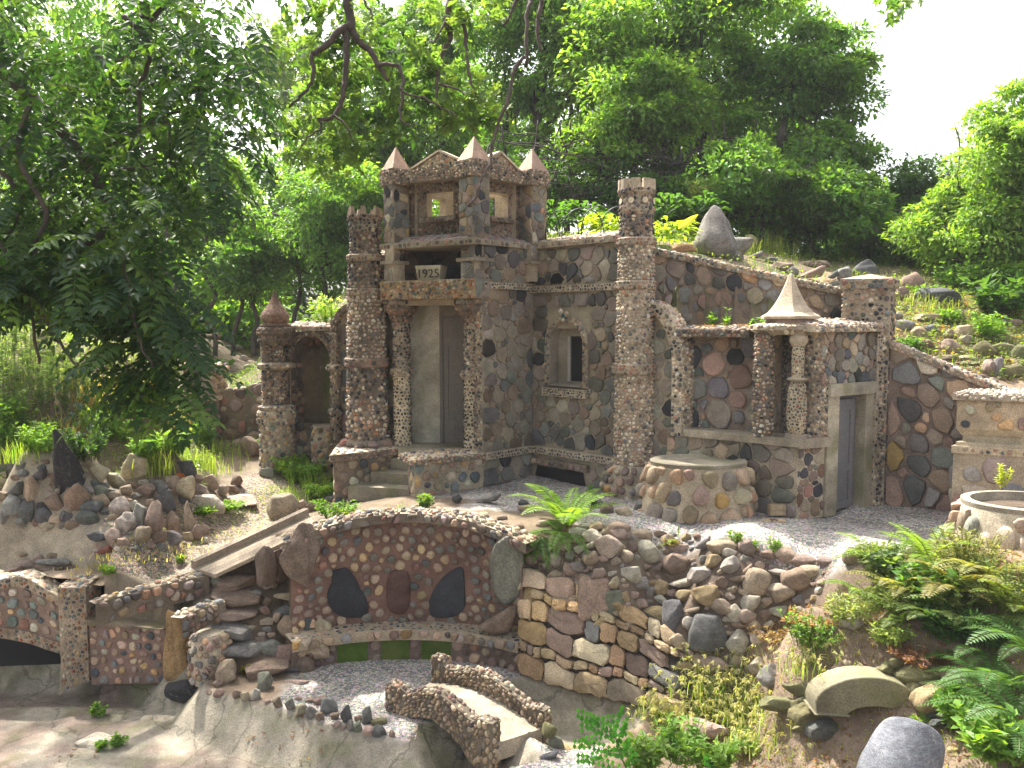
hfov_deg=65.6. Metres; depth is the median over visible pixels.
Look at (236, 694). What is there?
cobble
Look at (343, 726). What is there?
field stone
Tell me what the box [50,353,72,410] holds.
tall weed
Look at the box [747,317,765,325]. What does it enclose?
leafy weed
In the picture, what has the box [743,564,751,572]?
cobble
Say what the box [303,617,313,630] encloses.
cobble
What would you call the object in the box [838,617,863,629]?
field stone
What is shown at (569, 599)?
stone block
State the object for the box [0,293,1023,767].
ground
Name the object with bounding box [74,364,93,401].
tall weed
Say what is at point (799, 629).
leafy weed
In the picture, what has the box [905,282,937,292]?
leafy weed
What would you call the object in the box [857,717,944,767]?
boulder
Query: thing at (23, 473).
cobble
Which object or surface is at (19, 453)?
grass tuft
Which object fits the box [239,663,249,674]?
leafy weed
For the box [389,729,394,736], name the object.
cobble
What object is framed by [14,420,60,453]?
leafy weed
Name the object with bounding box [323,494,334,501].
flat stone
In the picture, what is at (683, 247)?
edging block
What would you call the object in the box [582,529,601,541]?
cobble
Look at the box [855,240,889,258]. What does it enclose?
leafy weed
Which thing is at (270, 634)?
cobble
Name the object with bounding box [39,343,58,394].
tall weed
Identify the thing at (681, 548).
field stone
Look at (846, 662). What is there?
cobble
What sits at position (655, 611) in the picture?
stone block
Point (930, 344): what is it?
field stone
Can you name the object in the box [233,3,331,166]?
slender tree
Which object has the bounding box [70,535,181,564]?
grass tuft
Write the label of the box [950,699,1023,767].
leafy weed
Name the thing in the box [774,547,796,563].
cobble
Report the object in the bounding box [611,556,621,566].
flat stone
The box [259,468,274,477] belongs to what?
field stone
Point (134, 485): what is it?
field stone
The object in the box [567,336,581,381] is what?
window
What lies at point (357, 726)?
flat stone
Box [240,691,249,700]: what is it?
field stone
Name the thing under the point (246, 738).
leaf litter
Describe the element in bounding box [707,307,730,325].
leafy weed
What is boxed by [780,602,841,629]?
leafy weed
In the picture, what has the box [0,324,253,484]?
weeds
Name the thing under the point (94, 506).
cobble
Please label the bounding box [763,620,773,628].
flat stone
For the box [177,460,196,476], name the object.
field stone
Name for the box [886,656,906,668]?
field stone
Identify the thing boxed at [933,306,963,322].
leafy weed
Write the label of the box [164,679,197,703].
cobble
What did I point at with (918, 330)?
stone block
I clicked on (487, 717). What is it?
garden bridge
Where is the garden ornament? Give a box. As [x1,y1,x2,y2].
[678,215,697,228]
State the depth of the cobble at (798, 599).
5.76 m
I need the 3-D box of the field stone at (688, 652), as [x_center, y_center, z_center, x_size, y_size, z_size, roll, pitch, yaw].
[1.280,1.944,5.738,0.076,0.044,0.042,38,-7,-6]
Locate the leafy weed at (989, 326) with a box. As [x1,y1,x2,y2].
[969,310,1012,337]
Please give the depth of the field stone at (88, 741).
5.58 m
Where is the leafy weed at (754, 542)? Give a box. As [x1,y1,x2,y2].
[750,539,760,549]
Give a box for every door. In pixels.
[439,314,464,442]
[836,394,859,508]
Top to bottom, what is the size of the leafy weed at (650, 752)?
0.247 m
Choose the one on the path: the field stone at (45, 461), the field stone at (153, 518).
the field stone at (153, 518)
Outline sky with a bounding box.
[0,0,1023,323]
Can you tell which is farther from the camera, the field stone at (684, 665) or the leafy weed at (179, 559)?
the leafy weed at (179, 559)
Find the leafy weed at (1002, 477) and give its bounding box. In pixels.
[993,463,1014,487]
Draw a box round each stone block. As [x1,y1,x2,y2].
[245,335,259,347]
[259,617,272,624]
[523,588,547,601]
[551,594,577,613]
[578,573,610,620]
[593,618,616,625]
[600,504,613,513]
[606,590,623,617]
[614,506,632,515]
[622,591,629,601]
[643,605,661,620]
[788,702,829,725]
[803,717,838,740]
[909,326,926,338]
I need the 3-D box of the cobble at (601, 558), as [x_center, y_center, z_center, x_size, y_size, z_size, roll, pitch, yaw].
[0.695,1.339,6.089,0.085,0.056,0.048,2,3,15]
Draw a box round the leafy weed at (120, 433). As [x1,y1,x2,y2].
[102,419,134,442]
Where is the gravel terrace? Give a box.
[430,290,950,592]
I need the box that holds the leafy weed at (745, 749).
[726,721,761,755]
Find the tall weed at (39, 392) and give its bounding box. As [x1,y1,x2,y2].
[32,350,56,412]
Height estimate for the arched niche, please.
2.139 m
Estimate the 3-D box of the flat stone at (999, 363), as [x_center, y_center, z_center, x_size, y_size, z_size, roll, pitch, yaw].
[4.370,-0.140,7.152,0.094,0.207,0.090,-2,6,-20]
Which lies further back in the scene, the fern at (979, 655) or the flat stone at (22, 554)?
the flat stone at (22, 554)
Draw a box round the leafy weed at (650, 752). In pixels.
[619,729,671,767]
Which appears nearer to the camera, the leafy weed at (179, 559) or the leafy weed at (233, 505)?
the leafy weed at (179, 559)
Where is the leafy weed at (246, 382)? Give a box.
[245,380,258,386]
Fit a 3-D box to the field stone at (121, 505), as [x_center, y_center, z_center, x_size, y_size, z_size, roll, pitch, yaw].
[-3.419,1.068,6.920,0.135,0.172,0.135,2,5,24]
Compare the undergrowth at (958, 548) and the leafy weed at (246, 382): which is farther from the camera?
the leafy weed at (246, 382)
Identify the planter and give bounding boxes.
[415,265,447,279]
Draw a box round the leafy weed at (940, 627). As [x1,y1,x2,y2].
[917,596,978,644]
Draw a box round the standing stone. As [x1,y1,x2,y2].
[163,609,192,680]
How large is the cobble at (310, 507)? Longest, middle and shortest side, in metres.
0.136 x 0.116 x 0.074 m
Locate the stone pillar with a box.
[839,274,899,503]
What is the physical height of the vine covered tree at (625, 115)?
3.104 m
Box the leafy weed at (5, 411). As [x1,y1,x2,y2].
[0,393,37,427]
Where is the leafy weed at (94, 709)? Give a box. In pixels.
[87,701,108,717]
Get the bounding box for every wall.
[87,614,165,684]
[517,567,693,713]
[653,247,842,325]
[884,340,1009,510]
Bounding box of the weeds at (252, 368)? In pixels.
[68,288,346,388]
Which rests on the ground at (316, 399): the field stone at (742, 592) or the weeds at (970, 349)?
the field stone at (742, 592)
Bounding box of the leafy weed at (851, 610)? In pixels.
[823,587,882,627]
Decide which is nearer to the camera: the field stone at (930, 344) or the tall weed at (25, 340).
the field stone at (930, 344)
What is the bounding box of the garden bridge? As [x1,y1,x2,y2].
[384,652,551,767]
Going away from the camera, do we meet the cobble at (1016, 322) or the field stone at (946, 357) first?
the field stone at (946, 357)
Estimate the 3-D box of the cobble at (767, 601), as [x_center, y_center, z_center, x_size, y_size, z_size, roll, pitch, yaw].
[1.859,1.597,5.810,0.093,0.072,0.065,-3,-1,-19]
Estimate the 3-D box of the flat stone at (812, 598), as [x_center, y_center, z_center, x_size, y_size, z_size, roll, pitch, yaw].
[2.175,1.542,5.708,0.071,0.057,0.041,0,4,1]
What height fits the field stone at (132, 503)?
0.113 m
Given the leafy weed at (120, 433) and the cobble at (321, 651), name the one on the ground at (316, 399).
the leafy weed at (120, 433)
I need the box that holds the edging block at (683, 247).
[671,244,696,251]
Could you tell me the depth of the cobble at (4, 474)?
7.92 m
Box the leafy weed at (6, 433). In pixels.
[0,418,21,447]
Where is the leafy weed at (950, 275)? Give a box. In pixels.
[931,255,985,289]
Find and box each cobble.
[0,461,14,473]
[0,471,6,477]
[0,478,6,487]
[8,480,23,495]
[10,474,19,480]
[14,517,27,527]
[18,469,28,476]
[32,467,46,479]
[34,507,51,523]
[46,486,54,491]
[46,552,57,558]
[59,510,72,521]
[64,483,91,510]
[75,510,99,524]
[79,500,103,512]
[89,464,109,481]
[93,485,108,495]
[95,545,111,553]
[99,508,108,514]
[107,490,121,500]
[119,484,132,494]
[146,542,155,548]
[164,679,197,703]
[175,475,194,498]
[195,483,206,494]
[200,537,208,543]
[211,576,221,585]
[213,689,224,697]
[232,690,241,698]
[239,355,248,360]
[247,431,259,438]
[251,590,261,594]
[254,635,266,640]
[260,639,281,655]
[263,597,270,605]
[267,632,274,637]
[272,581,278,588]
[277,615,303,639]
[294,696,301,700]
[296,655,314,672]
[298,499,308,508]
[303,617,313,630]
[305,698,312,702]
[306,502,316,511]
[307,644,328,658]
[312,695,327,704]
[315,618,331,630]
[330,712,339,719]
[354,714,361,720]
[362,725,372,735]
[370,718,386,725]
[372,725,386,737]
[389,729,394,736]
[451,493,461,502]
[456,750,465,758]
[474,493,500,501]
[477,605,515,633]
[478,512,488,517]
[496,515,507,519]
[511,522,523,528]
[518,499,528,505]
[518,504,538,512]
[525,555,536,564]
[537,553,547,561]
[539,750,557,759]
[548,553,560,567]
[556,540,570,551]
[563,562,576,574]
[563,743,570,749]
[565,550,574,561]
[569,527,586,538]
[570,561,584,572]
[573,545,585,553]
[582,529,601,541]
[582,551,598,565]
[585,541,594,547]
[589,521,603,529]
[598,555,607,561]
[605,521,630,535]
[608,571,616,576]
[610,524,630,538]
[621,550,633,562]
[627,542,637,552]
[630,591,638,598]
[632,529,652,539]
[635,576,649,589]
[638,539,659,562]
[649,579,656,585]
[653,530,666,537]
[653,564,661,571]
[663,549,669,554]
[667,589,676,596]
[669,578,691,587]
[682,616,692,629]
[684,606,699,612]
[690,653,701,665]
[693,533,700,539]
[693,535,710,549]
[699,555,706,562]
[706,540,738,553]
[710,598,730,614]
[722,548,736,556]
[725,592,734,599]
[726,604,740,622]
[727,586,736,592]
[728,251,743,260]
[729,575,744,582]
[730,654,742,668]
[731,622,744,628]
[738,538,756,555]
[738,608,755,623]
[742,567,770,595]
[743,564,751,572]
[745,620,761,630]
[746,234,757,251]
[748,251,762,257]
[749,630,764,644]
[755,561,764,568]
[759,550,774,559]
[760,597,772,606]
[764,257,777,263]
[767,583,795,603]
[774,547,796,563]
[780,567,810,591]
[786,267,798,275]
[792,554,816,566]
[792,595,803,603]
[795,606,803,612]
[800,265,824,277]
[800,565,818,578]
[814,587,821,593]
[816,556,831,565]
[816,578,825,585]
[828,270,837,278]
[829,281,839,285]
[836,266,851,280]
[842,548,859,564]
[842,659,852,665]
[894,312,902,319]
[895,319,914,330]
[902,272,927,290]
[905,682,920,696]
[909,680,945,713]
[913,287,961,302]
[925,324,936,331]
[940,339,960,351]
[943,329,954,338]
[972,341,996,357]
[1002,363,1023,377]
[1008,319,1022,326]
[1011,344,1023,357]
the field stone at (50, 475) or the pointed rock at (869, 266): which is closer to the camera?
the field stone at (50, 475)
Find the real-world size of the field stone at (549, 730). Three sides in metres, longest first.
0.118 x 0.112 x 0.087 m
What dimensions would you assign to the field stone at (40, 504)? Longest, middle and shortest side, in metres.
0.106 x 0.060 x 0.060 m
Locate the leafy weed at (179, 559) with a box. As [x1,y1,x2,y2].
[174,553,185,562]
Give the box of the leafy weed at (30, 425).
[8,417,60,447]
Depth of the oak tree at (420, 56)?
6.02 m
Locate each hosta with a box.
[546,199,587,227]
[546,199,614,227]
[575,212,619,233]
[653,215,701,243]
[654,192,697,220]
[664,190,731,215]
[702,187,751,210]
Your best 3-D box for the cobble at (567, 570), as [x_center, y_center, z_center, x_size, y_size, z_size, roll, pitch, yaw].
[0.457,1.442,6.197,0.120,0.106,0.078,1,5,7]
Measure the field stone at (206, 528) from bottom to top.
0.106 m
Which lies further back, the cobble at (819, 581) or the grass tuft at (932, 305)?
the grass tuft at (932, 305)
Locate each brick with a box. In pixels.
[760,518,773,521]
[767,503,785,510]
[767,509,785,515]
[776,519,786,522]
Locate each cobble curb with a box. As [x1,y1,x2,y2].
[89,572,209,626]
[171,599,225,638]
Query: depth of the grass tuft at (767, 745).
4.97 m
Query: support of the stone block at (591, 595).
on the dry stone wall at (567, 650)
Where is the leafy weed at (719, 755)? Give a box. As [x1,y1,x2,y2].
[683,734,746,767]
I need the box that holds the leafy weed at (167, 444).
[153,428,191,454]
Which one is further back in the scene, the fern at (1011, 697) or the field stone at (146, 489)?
the field stone at (146, 489)
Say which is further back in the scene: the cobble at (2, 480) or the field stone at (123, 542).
the cobble at (2, 480)
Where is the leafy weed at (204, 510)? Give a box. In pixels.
[193,503,217,515]
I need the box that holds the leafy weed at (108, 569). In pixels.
[98,563,117,574]
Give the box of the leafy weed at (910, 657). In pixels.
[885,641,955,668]
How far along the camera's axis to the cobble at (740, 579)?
5.83 m
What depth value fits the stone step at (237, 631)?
6.25 m
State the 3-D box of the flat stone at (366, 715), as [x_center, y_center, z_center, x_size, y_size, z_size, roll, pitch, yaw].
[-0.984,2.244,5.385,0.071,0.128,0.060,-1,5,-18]
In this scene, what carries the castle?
on the ground at (316, 399)
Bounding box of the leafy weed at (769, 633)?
[741,618,788,643]
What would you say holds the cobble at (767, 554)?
on the gravel terrace
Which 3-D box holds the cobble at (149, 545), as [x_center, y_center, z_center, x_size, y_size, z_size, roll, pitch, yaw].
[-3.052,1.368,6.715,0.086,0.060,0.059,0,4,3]
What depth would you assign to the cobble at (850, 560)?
5.60 m
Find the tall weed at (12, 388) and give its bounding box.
[0,343,22,416]
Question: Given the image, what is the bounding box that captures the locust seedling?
[572,705,713,767]
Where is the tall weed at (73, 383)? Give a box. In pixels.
[60,352,80,399]
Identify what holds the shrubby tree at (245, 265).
on the ground at (316, 399)
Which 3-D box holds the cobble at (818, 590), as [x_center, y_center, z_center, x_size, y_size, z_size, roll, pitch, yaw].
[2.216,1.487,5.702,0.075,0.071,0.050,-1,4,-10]
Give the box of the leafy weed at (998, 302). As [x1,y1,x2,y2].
[958,269,1023,315]
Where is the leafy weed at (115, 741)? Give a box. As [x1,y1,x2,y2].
[108,731,128,748]
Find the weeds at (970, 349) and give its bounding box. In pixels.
[851,269,1023,382]
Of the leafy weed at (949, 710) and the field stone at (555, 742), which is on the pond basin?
the field stone at (555, 742)
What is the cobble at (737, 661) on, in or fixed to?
on the ground at (316, 399)
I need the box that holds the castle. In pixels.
[329,137,657,505]
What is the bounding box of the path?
[102,472,307,608]
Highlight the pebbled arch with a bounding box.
[0,567,104,694]
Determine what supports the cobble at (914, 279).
on the hillside
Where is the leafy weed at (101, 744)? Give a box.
[94,738,107,751]
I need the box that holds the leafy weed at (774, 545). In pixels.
[765,535,783,551]
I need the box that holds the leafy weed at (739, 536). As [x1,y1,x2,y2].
[726,530,744,541]
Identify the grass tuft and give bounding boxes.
[0,427,47,464]
[32,400,100,442]
[49,370,116,413]
[53,547,103,576]
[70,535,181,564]
[100,537,200,563]
[112,537,221,561]
[132,440,175,478]
[181,443,245,477]
[198,434,251,460]
[259,480,315,502]
[274,464,333,498]
[311,303,341,315]
[624,686,740,740]
[630,689,679,732]
[639,663,750,730]
[649,642,764,706]
[653,657,771,729]
[676,681,777,747]
[736,712,815,763]
[743,622,861,682]
[745,235,764,258]
[751,230,810,258]
[830,246,872,260]
[897,287,963,313]
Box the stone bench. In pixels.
[278,505,538,672]
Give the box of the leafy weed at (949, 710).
[931,677,1001,729]
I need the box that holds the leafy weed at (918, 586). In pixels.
[892,558,970,607]
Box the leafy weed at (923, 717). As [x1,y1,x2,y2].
[909,711,952,737]
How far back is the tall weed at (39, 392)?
8.53 m
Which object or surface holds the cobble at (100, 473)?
on the ground at (316, 399)
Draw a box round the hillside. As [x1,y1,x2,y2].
[302,237,1023,398]
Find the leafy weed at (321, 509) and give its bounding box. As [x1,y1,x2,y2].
[308,499,359,517]
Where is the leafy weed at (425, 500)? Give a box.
[414,492,434,507]
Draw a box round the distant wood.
[0,0,900,351]
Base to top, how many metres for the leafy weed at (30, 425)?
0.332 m
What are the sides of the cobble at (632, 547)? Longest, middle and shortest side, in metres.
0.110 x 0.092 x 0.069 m
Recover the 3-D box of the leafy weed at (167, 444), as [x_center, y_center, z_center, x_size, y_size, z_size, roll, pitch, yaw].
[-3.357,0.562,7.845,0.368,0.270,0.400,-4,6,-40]
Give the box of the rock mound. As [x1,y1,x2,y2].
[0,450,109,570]
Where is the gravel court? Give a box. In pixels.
[279,542,610,767]
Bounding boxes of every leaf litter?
[45,714,323,767]
[698,549,1023,767]
[823,279,1023,382]
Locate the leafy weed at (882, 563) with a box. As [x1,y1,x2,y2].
[856,539,918,579]
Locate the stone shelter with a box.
[649,273,886,517]
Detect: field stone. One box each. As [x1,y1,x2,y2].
[0,491,7,500]
[2,494,21,515]
[15,461,25,469]
[17,498,33,521]
[17,560,34,569]
[31,520,37,526]
[32,565,65,570]
[33,555,43,563]
[35,558,70,565]
[36,502,46,508]
[38,522,54,530]
[41,459,49,463]
[43,492,63,510]
[47,473,53,479]
[59,522,64,528]
[64,507,72,512]
[64,520,79,529]
[74,732,119,749]
[85,487,93,493]
[86,531,105,541]
[90,480,100,486]
[91,494,109,506]
[104,528,121,547]
[106,473,125,487]
[108,513,119,519]
[109,496,130,514]
[114,547,122,551]
[115,512,136,532]
[117,538,130,545]
[120,453,148,478]
[128,482,137,487]
[129,500,137,510]
[133,503,146,525]
[133,526,151,542]
[133,546,141,550]
[135,483,154,496]
[138,479,148,483]
[144,500,162,533]
[145,499,153,504]
[152,480,168,493]
[152,530,166,543]
[155,489,176,513]
[155,543,164,550]
[166,530,182,545]
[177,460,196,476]
[181,532,193,540]
[190,525,203,541]
[193,494,225,514]
[194,474,203,483]
[200,523,209,533]
[203,474,219,490]
[210,667,216,679]
[212,679,223,686]
[216,485,228,495]
[224,345,242,349]
[227,494,256,505]
[228,485,238,492]
[230,475,242,486]
[238,436,259,456]
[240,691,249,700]
[244,625,256,629]
[250,688,260,699]
[255,546,276,586]
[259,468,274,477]
[259,605,269,614]
[262,626,271,631]
[267,493,299,519]
[271,605,289,616]
[272,613,280,622]
[272,696,281,707]
[273,592,288,600]
[279,523,319,587]
[282,667,299,672]
[284,698,295,710]
[294,703,307,716]
[305,706,316,719]
[315,712,323,720]
[320,697,337,713]
[332,721,340,727]
[340,723,346,729]
[535,520,551,526]
[542,721,556,737]
[548,736,563,748]
[570,743,590,749]
[591,568,606,578]
[594,535,622,557]
[609,576,619,589]
[612,601,623,610]
[620,566,641,583]
[625,622,639,632]
[642,564,651,570]
[653,579,668,595]
[659,534,674,544]
[660,553,689,574]
[668,544,688,553]
[669,633,684,645]
[675,589,691,601]
[675,661,694,669]
[681,533,690,540]
[681,715,729,738]
[684,649,693,655]
[687,566,710,583]
[700,655,728,673]
[705,554,721,567]
[715,576,727,587]
[720,555,739,573]
[722,616,729,621]
[725,629,749,656]
[735,237,753,254]
[738,589,750,595]
[740,555,748,562]
[740,595,760,610]
[747,656,762,675]
[757,663,775,688]
[759,610,770,618]
[759,696,793,712]
[768,569,785,574]
[771,262,793,271]
[781,682,806,696]
[792,724,806,733]
[798,261,830,268]
[830,660,843,669]
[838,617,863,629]
[876,661,894,673]
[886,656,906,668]
[891,665,939,683]
[895,287,909,299]
[911,314,947,321]
[919,339,935,347]
[919,680,933,685]
[929,718,946,726]
[935,355,957,359]
[945,746,958,752]
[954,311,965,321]
[954,325,975,335]
[955,355,976,359]
[955,361,978,365]
[992,343,1015,353]
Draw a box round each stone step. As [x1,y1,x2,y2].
[202,621,253,640]
[209,572,256,590]
[211,588,262,607]
[219,606,257,622]
[224,639,270,657]
[245,656,290,679]
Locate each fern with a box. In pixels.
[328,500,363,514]
[506,483,622,528]
[523,536,556,570]
[529,519,588,558]
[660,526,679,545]
[819,578,887,600]
[834,532,931,564]
[843,556,931,597]
[853,591,925,628]
[867,582,991,627]
[876,522,975,571]
[902,541,1011,602]
[904,583,1023,625]
[905,537,1023,575]
[916,636,1023,692]
[918,668,1023,757]
[923,650,1023,693]
[940,556,1023,617]
[958,613,1023,660]
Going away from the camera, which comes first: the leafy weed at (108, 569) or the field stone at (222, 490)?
the leafy weed at (108, 569)
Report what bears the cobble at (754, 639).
on the ground at (316, 399)
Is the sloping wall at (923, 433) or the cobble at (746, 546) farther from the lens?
the sloping wall at (923, 433)
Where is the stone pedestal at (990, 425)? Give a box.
[948,388,1023,510]
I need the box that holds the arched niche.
[256,290,343,478]
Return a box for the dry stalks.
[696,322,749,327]
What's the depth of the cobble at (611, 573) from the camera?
6.03 m
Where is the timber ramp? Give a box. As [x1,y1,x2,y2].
[191,508,326,577]
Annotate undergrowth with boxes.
[851,540,894,564]
[855,570,922,616]
[911,569,996,618]
[926,525,1011,571]
[947,604,1017,651]
[962,553,1023,614]
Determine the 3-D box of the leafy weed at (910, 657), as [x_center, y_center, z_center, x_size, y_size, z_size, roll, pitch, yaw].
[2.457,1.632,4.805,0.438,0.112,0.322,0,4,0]
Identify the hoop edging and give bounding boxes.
[545,205,618,239]
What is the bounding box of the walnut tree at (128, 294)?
[0,0,310,454]
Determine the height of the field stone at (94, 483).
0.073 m
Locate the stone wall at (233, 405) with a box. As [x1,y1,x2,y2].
[180,362,261,439]
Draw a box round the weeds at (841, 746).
[670,547,1023,767]
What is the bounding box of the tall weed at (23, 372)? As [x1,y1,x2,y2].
[5,331,34,407]
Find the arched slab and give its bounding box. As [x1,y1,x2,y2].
[804,666,909,716]
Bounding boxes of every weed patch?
[270,452,308,474]
[277,454,327,484]
[301,480,333,500]
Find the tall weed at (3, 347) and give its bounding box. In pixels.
[0,327,15,384]
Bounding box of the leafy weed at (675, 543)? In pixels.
[663,536,680,546]
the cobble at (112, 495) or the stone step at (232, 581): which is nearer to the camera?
the stone step at (232, 581)
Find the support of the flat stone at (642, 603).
on the ground at (316, 399)
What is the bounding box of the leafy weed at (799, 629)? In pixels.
[776,605,845,651]
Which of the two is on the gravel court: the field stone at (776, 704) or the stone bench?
the stone bench
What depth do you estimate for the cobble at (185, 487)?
7.58 m
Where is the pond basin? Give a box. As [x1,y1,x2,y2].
[0,570,649,767]
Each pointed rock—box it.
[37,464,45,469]
[48,513,60,522]
[52,429,85,494]
[132,493,141,498]
[166,510,180,532]
[178,496,186,503]
[183,500,196,531]
[693,205,736,258]
[851,259,879,275]
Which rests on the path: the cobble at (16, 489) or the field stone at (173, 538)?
the field stone at (173, 538)
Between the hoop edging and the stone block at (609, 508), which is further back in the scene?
the hoop edging
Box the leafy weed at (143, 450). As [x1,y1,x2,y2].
[127,433,163,458]
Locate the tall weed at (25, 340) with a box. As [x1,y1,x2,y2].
[17,315,43,380]
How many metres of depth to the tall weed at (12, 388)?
8.33 m
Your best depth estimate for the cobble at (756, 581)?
5.80 m
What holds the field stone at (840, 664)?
on the ground at (316, 399)
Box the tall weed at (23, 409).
[5,384,31,429]
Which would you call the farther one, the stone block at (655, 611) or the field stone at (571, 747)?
the stone block at (655, 611)
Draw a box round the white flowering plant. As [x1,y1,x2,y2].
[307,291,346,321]
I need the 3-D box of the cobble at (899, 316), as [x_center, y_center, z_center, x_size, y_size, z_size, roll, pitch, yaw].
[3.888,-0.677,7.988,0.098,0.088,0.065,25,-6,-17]
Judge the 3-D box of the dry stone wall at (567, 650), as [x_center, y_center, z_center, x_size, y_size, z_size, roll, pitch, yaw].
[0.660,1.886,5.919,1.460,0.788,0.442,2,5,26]
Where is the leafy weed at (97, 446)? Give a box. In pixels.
[59,425,110,461]
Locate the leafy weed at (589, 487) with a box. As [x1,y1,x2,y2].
[586,483,597,494]
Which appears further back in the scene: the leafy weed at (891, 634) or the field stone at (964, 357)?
the field stone at (964, 357)
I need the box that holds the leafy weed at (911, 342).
[898,336,924,348]
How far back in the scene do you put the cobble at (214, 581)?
6.53 m
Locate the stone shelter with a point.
(822, 457)
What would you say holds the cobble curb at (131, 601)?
on the pond basin
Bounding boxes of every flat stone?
[0,508,8,524]
[7,566,23,571]
[17,553,27,556]
[23,476,38,501]
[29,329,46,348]
[65,565,77,568]
[165,475,180,488]
[215,659,236,682]
[231,439,240,446]
[257,671,272,690]
[273,548,287,582]
[276,644,291,661]
[285,679,309,684]
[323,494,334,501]
[340,704,351,722]
[347,719,352,730]
[352,720,361,732]
[362,706,372,723]
[489,532,523,604]
[546,569,561,577]
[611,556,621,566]
[637,599,647,607]
[645,586,654,596]
[654,595,666,604]
[662,599,683,631]
[688,613,726,651]
[691,584,719,606]
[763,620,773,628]
[768,606,787,617]
[790,697,802,706]
[810,595,815,601]
[926,712,939,718]
[957,335,971,343]
[981,359,994,374]
[992,357,1003,375]
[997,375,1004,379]
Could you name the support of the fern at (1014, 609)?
on the ground at (316, 399)
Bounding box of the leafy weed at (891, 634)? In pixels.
[866,617,917,647]
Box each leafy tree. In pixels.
[0,152,202,331]
[262,161,437,305]
[273,57,499,219]
[288,0,481,164]
[705,0,893,243]
[826,152,970,271]
[878,77,1023,292]
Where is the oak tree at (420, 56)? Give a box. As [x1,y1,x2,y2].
[272,0,923,206]
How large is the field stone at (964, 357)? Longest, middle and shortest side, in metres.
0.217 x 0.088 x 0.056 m
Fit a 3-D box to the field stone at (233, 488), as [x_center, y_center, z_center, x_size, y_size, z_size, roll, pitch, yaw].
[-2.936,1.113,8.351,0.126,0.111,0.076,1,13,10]
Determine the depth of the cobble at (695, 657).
5.70 m
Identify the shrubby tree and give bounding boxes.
[154,154,323,355]
[486,120,780,237]
[654,130,911,260]
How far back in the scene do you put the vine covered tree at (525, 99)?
13.53 m
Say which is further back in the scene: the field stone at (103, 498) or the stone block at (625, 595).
the field stone at (103, 498)
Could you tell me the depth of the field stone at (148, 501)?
7.33 m
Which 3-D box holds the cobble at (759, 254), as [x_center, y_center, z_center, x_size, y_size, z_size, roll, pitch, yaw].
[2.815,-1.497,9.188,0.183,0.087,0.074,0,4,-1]
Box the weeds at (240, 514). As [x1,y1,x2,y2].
[165,479,293,546]
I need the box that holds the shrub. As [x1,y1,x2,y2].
[687,177,721,200]
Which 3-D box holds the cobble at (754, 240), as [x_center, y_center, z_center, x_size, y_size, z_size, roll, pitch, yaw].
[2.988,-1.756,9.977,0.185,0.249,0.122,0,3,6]
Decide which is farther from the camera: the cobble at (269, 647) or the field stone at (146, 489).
the field stone at (146, 489)
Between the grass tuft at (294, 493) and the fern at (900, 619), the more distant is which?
the grass tuft at (294, 493)
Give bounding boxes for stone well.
[633,454,757,524]
[943,490,1023,549]
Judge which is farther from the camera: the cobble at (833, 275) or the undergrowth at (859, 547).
the cobble at (833, 275)
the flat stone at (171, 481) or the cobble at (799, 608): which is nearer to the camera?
the cobble at (799, 608)
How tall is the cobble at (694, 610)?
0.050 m
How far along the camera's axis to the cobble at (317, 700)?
5.64 m
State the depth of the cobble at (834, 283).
8.63 m
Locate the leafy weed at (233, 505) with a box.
[222,499,246,512]
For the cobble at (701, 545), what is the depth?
6.17 m
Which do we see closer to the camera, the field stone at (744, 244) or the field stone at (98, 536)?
the field stone at (98, 536)
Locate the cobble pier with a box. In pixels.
[186,627,232,686]
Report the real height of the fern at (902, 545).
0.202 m
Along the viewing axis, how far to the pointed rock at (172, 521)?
7.26 m
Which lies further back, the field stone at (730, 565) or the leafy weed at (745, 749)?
the field stone at (730, 565)
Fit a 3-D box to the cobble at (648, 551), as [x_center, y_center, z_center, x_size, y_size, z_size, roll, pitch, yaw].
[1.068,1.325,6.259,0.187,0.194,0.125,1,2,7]
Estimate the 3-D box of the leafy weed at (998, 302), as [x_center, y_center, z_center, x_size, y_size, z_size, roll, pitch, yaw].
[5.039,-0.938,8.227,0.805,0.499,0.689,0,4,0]
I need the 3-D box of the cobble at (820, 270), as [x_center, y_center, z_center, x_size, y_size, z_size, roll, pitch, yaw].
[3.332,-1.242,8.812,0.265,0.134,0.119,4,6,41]
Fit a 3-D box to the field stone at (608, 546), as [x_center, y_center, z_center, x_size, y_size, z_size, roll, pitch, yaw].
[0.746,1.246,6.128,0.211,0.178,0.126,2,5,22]
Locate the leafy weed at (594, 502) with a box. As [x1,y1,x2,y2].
[589,499,602,507]
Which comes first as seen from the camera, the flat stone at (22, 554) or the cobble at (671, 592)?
the cobble at (671, 592)
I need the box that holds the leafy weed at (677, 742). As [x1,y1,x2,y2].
[651,712,710,767]
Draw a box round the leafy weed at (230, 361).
[214,357,234,367]
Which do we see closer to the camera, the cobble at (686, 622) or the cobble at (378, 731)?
the cobble at (378, 731)
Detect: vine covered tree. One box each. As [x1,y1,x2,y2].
[451,0,667,235]
[536,0,837,220]
[551,40,723,236]
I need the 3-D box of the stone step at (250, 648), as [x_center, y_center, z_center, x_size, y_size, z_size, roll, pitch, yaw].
[-2.099,2.086,6.271,0.365,0.115,0.300,0,4,2]
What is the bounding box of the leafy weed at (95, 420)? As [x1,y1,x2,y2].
[74,403,122,434]
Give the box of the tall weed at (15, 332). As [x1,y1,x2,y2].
[0,318,21,361]
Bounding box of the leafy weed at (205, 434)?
[192,417,216,446]

